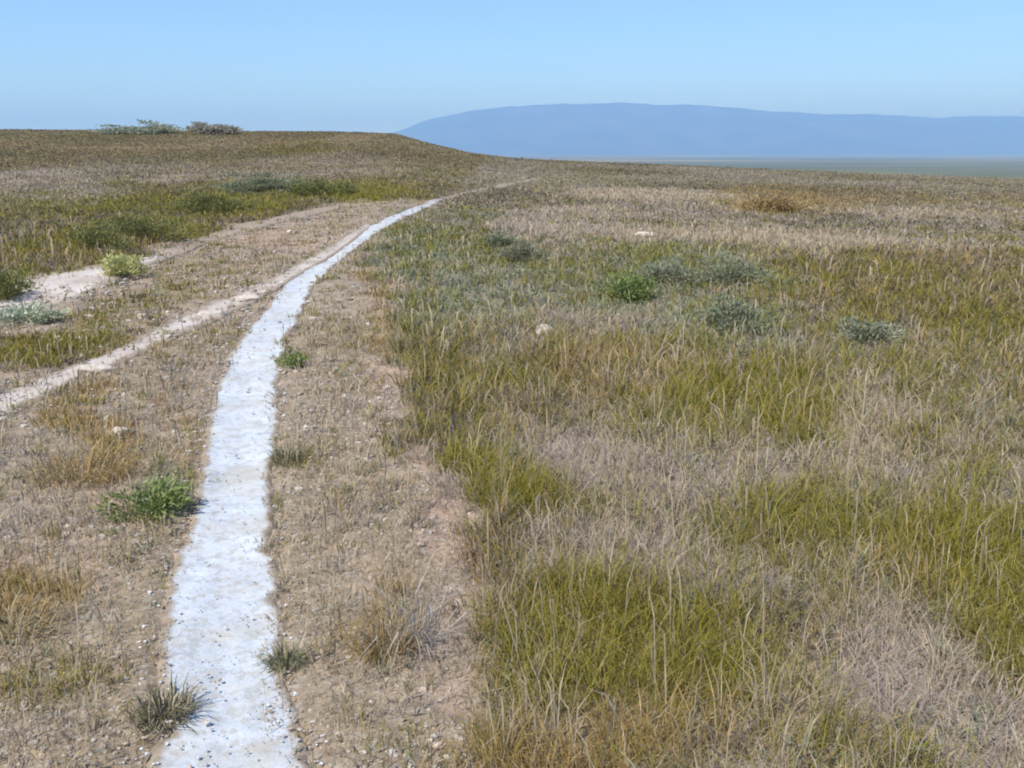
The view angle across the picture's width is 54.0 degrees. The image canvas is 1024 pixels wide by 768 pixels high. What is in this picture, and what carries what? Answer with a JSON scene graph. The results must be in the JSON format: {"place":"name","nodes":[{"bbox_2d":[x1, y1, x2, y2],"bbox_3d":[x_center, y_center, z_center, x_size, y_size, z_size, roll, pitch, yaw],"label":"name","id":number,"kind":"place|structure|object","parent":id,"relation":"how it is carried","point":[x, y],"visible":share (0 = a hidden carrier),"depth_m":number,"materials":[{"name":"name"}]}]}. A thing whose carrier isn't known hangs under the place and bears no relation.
{"place":"outdoors","nodes":[
{"label":"outdoors","id":0,"kind":"place"},
{"bbox_2d":[145,179,537,767],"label":"path","id":1,"kind":"structure","parent":0,"point":[228,716],"depth_m":4.03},
{"bbox_2d":[0,130,1023,767],"bbox_3d":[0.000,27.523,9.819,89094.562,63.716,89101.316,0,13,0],"label":"ground","id":2,"kind":"structure","parent":0,"point":[988,166],"depth_m":4.44,"materials":[{"name":"soil"}]},
{"bbox_2d":[0,584,72,651],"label":"grass tussock","id":3,"kind":"object","parent":2,"relation":"on","point":[12,617],"depth_m":3.67,"materials":[{"name":"brown plant"}]},
{"bbox_2d":[0,301,72,327],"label":"shrub","id":4,"kind":"object","parent":2,"relation":"on","point":[37,315],"visible":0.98,"depth_m":9.74,"materials":[{"name":"green plant"}]},
{"bbox_2d":[5,427,151,496],"bbox_3d":[-2.267,0.383,5.258,0.786,0.303,0.830,7,15,29],"label":"grass tussock","id":5,"kind":"object","parent":2,"relation":"on","point":[96,471],"depth_m":5.26,"materials":[{"name":"plant"}]},
{"bbox_2d":[77,364,116,375],"bbox_3d":[-3.247,-0.115,7.863,0.288,0.086,0.176,-4,20,-29],"label":"stone","id":6,"kind":"object","parent":2,"relation":"on","point":[84,368],"visible":0.62,"depth_m":7.81,"materials":[{"name":"beige stone"}]},
{"bbox_2d":[59,218,139,254],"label":"shrub","id":7,"kind":"object","parent":2,"relation":"on","point":[93,238],"visible":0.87,"depth_m":15.38,"materials":[{"name":"green plant"}]},
{"bbox_2d":[109,426,132,435],"bbox_3d":[-2.388,0.302,6.126,0.146,0.092,0.108,-10,17,-39],"label":"stone","id":8,"kind":"object","parent":2,"relation":"on","point":[116,428],"visible":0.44,"depth_m":6.09,"materials":[{"name":"beige stone"}]},
{"bbox_2d":[80,118,183,134],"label":"skyline bush","id":9,"kind":"object","parent":2,"relation":"on","point":[156,127],"visible":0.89,"depth_m":108.62,"materials":[{"name":"green plant"}]},
{"bbox_2d":[60,208,215,242],"bbox_3d":[-6.323,-2.727,17.218,2.356,0.647,2.540,0,13,0],"label":"shrub","id":10,"kind":"object","parent":2,"relation":"on","point":[127,224],"visible":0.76,"depth_m":16.82,"materials":[{"name":"green plant"}]},
{"bbox_2d":[88,470,204,537],"bbox_3d":[-1.736,0.538,4.806,0.516,0.184,0.597,-4,14,-18],"label":"leafy plant","id":11,"kind":"object","parent":2,"relation":"on","point":[163,498],"visible":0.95,"depth_m":4.76,"materials":[{"name":"green plant"}]},
{"bbox_2d":[116,665,208,741],"bbox_3d":[-1.069,0.973,3.084,0.321,0.132,0.345,0,13,0],"label":"grass tussock","id":12,"kind":"object","parent":2,"relation":"on","point":[181,706],"depth_m":3.09,"materials":[{"name":"green plant"}]},
{"bbox_2d":[0,204,338,327],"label":"dirt track","id":13,"kind":"structure","parent":2,"relation":"on","point":[76,282],"depth_m":12.64,"materials":[{"name":"beige soil"}]},
{"bbox_2d":[0,263,46,298],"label":"shrub","id":14,"kind":"object","parent":13,"relation":"on","point":[6,285],"visible":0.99,"depth_m":10.99,"materials":[{"name":"green plant"}]},
{"bbox_2d":[95,253,151,277],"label":"shrub","id":15,"kind":"object","parent":13,"relation":"on","point":[117,265],"visible":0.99,"depth_m":12.68,"materials":[{"name":"green plant"}]},
{"bbox_2d":[0,219,371,416],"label":"dirt track","id":16,"kind":"structure","parent":2,"relation":"on","point":[280,277],"depth_m":9.55,"materials":[{"name":"beige soil"}]},
{"bbox_2d":[236,294,259,301],"bbox_3d":[-2.896,-0.938,11.022,0.265,0.094,0.152,-4,15,-11],"label":"stone","id":17,"kind":"object","parent":16,"relation":"on","point":[245,297],"visible":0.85,"depth_m":10.97,"materials":[{"name":"beige stone"}]},
{"bbox_2d":[155,178,267,214],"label":"shrub","id":18,"kind":"object","parent":2,"relation":"on","point":[214,203],"visible":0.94,"depth_m":22.90,"materials":[{"name":"green plant"}]},
{"bbox_2d":[197,310,225,318],"bbox_3d":[-3.033,-0.683,10.139,0.291,0.118,0.202,-3,16,-23],"label":"stone","id":19,"kind":"object","parent":2,"relation":"on","point":[208,313],"visible":0.73,"depth_m":10.06,"materials":[{"name":"beige stone"}]},
{"bbox_2d":[182,121,245,133],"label":"skyline bush","id":20,"kind":"object","parent":2,"relation":"on","point":[198,127],"visible":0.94,"depth_m":110.15,"materials":[{"name":"green plant"}]},
{"bbox_2d":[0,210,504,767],"bbox_3d":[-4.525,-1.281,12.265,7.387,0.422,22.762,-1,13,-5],"label":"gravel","id":21,"kind":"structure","parent":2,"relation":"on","point":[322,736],"depth_m":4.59,"materials":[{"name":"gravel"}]},
{"bbox_2d":[213,171,324,193],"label":"shrub","id":22,"kind":"object","parent":2,"relation":"on","point":[262,184],"visible":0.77,"depth_m":30.54,"materials":[{"name":"green plant"}]},
{"bbox_2d":[245,633,324,674],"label":"grass tussock","id":23,"kind":"object","parent":2,"relation":"on","point":[278,657],"depth_m":3.39,"materials":[{"name":"green plant"}]},
{"bbox_2d":[254,431,324,466],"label":"grass tussock","id":24,"kind":"object","parent":2,"relation":"on","point":[279,457],"depth_m":5.55,"materials":[{"name":"green plant"}]},
{"bbox_2d":[274,345,309,368],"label":"leafy plant","id":25,"kind":"object","parent":2,"relation":"on","point":[292,360],"visible":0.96,"depth_m":8.01,"materials":[{"name":"green plant"}]},
{"bbox_2d":[281,178,372,196],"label":"shrub","id":26,"kind":"object","parent":2,"relation":"on","point":[316,187],"visible":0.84,"depth_m":28.45,"materials":[{"name":"green plant"}]},
{"bbox_2d":[307,575,460,674],"bbox_3d":[-0.404,0.822,3.428,0.473,0.274,0.548,12,18,42],"label":"grass tussock","id":27,"kind":"object","parent":2,"relation":"on","point":[400,651],"depth_m":3.43,"materials":[{"name":"brown plant"}]},
{"bbox_2d":[348,538,510,675],"bbox_3d":[-0.359,0.732,3.505,0.623,0.423,0.657,-10,17,-38],"label":"grass tussock","id":28,"kind":"object","parent":2,"relation":"on","point":[427,613],"depth_m":3.49,"materials":[{"name":"brown plant"}]},
{"bbox_2d":[484,229,522,247],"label":"sage shrub","id":29,"kind":"object","parent":2,"relation":"on","point":[494,238],"visible":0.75,"depth_m":16.61,"materials":[{"name":"green plant"}]},
{"bbox_2d":[0,129,1023,767],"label":"dry grass","id":30,"kind":"structure","parent":2,"relation":"on","point":[894,409],"depth_m":5.40,"materials":[{"name":"beige plant"}]},
{"bbox_2d":[0,129,1023,767],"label":"green grass","id":31,"kind":"structure","parent":2,"relation":"on","point":[960,521],"depth_m":5.65,"materials":[{"name":"green plant"}]},
{"bbox_2d":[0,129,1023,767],"bbox_3d":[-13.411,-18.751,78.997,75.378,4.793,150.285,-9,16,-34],"label":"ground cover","id":32,"kind":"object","parent":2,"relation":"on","point":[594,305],"visible":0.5,"depth_m":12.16,"materials":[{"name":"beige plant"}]},
{"bbox_2d":[485,237,551,264],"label":"sage shrub","id":33,"kind":"object","parent":2,"relation":"on","point":[523,252],"visible":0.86,"depth_m":14.78,"materials":[{"name":"green plant"}]},
{"bbox_2d":[535,323,552,337],"bbox_3d":[0.279,-0.443,9.246,0.191,0.221,0.225,2,13,9],"label":"stone","id":34,"kind":"object","parent":2,"relation":"on","point":[541,326],"visible":0.33,"depth_m":9.19,"materials":[{"name":"beige stone"}]},
{"bbox_2d":[587,269,663,302],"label":"weed","id":35,"kind":"object","parent":2,"relation":"on","point":[634,285],"visible":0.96,"depth_m":11.25,"materials":[{"name":"green plant"}]},
{"bbox_2d":[634,232,657,237],"bbox_3d":[2.561,-2.785,19.167,0.470,0.255,0.310,1,13,3],"label":"stone","id":36,"kind":"object","parent":2,"relation":"on","point":[643,233],"visible":0.27,"depth_m":19.03,"materials":[{"name":"beige stone"}]},
{"bbox_2d":[624,255,723,287],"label":"sage shrub","id":37,"kind":"object","parent":2,"relation":"on","point":[655,270],"visible":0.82,"depth_m":12.37,"materials":[{"name":"green plant"}]},
{"bbox_2d":[677,249,782,289],"bbox_3d":[2.671,-1.403,12.305,1.324,0.413,1.416,0,13,0],"label":"sage shrub","id":38,"kind":"object","parent":2,"relation":"on","point":[728,271],"visible":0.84,"depth_m":12.22,"materials":[{"name":"green plant"}]},
{"bbox_2d":[685,292,791,336],"bbox_3d":[2.170,-0.676,9.668,0.808,0.404,1.242,-6,14,-25],"label":"sage shrub","id":39,"kind":"object","parent":2,"relation":"on","point":[716,311],"visible":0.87,"depth_m":9.61,"materials":[{"name":"green plant"}]},
{"bbox_2d":[727,188,819,212],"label":"grass tussock","id":40,"kind":"object","parent":2,"relation":"on","point":[784,203],"visible":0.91,"depth_m":27.25,"materials":[{"name":"brown plant"}]},
{"bbox_2d":[826,315,911,349],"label":"sage shrub","id":41,"kind":"object","parent":2,"relation":"on","point":[868,333],"visible":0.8,"depth_m":8.98,"materials":[{"name":"green plant"}]},
{"bbox_2d":[0,0,1023,132],"label":"sky","id":42,"kind":"structure","parent":0,"point":[375,66],"materials":[{"name":"blue"}]},
{"bbox_2d":[393,102,1023,154],"bbox_3d":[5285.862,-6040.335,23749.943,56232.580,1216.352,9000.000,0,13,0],"label":"mountains","id":43,"kind":"structure","parent":0,"point":[619,128],"depth_m":21480.11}
]}

